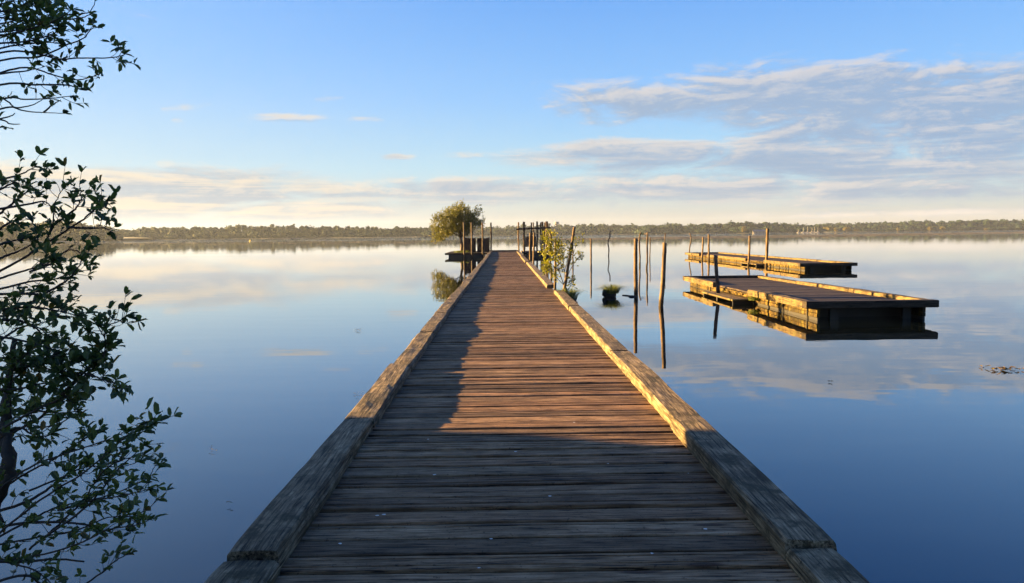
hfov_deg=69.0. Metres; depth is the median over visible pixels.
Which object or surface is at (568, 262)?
mooring pole
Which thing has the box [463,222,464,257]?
tall pole
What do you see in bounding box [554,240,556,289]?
mooring pole
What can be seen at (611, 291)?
grass clump
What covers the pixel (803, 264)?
raft
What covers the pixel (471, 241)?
tall pole
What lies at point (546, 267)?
willow bush
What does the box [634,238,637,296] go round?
mooring pole
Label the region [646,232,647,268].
mooring pole
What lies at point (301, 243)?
weed bed
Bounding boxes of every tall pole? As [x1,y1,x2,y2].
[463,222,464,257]
[471,222,472,257]
[482,222,483,256]
[490,223,491,250]
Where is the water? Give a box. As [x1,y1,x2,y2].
[0,230,1023,582]
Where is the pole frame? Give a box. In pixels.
[516,221,550,255]
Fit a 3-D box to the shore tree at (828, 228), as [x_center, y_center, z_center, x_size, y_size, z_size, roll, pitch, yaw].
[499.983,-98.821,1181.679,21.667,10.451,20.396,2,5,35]
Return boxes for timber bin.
[465,237,489,251]
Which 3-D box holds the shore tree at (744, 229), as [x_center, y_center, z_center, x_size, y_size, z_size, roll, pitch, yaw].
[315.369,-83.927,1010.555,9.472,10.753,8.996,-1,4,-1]
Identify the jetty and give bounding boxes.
[204,250,869,582]
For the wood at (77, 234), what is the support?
on the shore
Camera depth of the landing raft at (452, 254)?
61.96 m
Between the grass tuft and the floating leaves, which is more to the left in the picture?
the grass tuft
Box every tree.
[429,198,485,250]
[741,226,747,232]
[823,226,833,231]
[842,227,850,230]
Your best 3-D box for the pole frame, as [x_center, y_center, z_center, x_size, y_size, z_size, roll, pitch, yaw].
[1.828,-4.399,64.584,2.948,3.421,4.744,-1,4,-1]
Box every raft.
[445,251,487,257]
[521,250,549,256]
[683,275,938,320]
[685,252,857,270]
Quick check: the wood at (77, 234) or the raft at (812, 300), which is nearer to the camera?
the raft at (812, 300)
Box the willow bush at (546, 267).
[537,229,584,291]
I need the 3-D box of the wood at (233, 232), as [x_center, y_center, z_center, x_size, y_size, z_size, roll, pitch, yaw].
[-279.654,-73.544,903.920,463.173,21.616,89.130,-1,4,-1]
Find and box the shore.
[0,230,998,241]
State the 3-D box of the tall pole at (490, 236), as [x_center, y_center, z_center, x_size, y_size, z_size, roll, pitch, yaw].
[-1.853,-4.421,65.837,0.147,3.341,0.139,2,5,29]
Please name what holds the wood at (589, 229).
on the shore
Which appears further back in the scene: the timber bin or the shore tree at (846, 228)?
the shore tree at (846, 228)
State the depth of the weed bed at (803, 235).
301.07 m
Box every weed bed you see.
[7,240,428,245]
[552,231,1023,239]
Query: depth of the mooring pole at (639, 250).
42.14 m
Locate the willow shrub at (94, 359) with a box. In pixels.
[0,0,182,582]
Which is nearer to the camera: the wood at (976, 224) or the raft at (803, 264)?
the raft at (803, 264)
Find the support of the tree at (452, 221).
on the landing raft at (452, 254)
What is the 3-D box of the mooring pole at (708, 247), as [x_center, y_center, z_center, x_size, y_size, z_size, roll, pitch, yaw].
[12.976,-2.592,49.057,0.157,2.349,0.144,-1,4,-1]
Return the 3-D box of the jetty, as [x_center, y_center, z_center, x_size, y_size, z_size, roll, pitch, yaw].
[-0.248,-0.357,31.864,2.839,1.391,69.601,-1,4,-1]
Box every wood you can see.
[0,220,123,240]
[115,223,470,239]
[470,223,654,235]
[634,220,826,233]
[812,219,1023,231]
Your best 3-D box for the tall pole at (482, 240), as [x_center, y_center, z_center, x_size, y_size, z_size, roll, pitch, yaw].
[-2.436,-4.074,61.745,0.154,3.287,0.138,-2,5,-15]
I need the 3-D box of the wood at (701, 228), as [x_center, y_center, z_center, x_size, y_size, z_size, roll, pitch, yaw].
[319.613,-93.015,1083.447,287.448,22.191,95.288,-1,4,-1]
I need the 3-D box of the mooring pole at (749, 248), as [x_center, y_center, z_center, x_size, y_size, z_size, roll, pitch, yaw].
[13.155,-1.960,41.367,0.192,2.258,0.134,-1,4,-1]
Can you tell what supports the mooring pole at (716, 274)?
in the water
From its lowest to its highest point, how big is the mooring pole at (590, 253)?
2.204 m
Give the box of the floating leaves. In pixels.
[979,365,1023,370]
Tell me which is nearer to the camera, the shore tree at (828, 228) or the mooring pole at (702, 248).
the mooring pole at (702, 248)
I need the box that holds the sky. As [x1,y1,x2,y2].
[0,0,1023,230]
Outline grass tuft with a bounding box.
[746,296,759,300]
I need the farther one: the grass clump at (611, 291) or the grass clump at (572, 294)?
the grass clump at (611, 291)
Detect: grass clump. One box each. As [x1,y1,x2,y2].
[552,287,587,303]
[592,284,632,296]
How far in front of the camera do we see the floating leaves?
9.90 m
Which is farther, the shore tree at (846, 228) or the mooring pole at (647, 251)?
the shore tree at (846, 228)
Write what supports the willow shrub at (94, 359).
in the water
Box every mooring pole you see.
[529,233,530,261]
[532,233,534,263]
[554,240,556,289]
[563,227,575,290]
[590,239,591,268]
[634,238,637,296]
[638,232,641,265]
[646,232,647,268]
[658,243,666,306]
[701,237,703,259]
[708,234,709,260]
[714,255,719,292]
[747,236,750,265]
[765,228,768,266]
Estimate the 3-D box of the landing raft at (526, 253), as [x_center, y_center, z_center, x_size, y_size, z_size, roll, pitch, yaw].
[2.201,-3.217,65.727,2.650,0.670,6.500,-1,4,-1]
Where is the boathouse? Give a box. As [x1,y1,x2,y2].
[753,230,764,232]
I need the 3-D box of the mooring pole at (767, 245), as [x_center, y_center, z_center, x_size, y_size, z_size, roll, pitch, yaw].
[13.669,-2.054,39.977,0.214,2.655,0.172,-1,4,-1]
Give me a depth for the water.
10.10 m
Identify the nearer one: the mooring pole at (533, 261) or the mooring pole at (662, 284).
the mooring pole at (662, 284)
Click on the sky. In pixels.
(382, 114)
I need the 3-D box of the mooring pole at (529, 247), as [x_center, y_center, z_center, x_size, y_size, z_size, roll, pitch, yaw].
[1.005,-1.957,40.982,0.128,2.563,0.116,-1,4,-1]
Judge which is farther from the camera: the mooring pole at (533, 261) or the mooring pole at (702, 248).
the mooring pole at (702, 248)

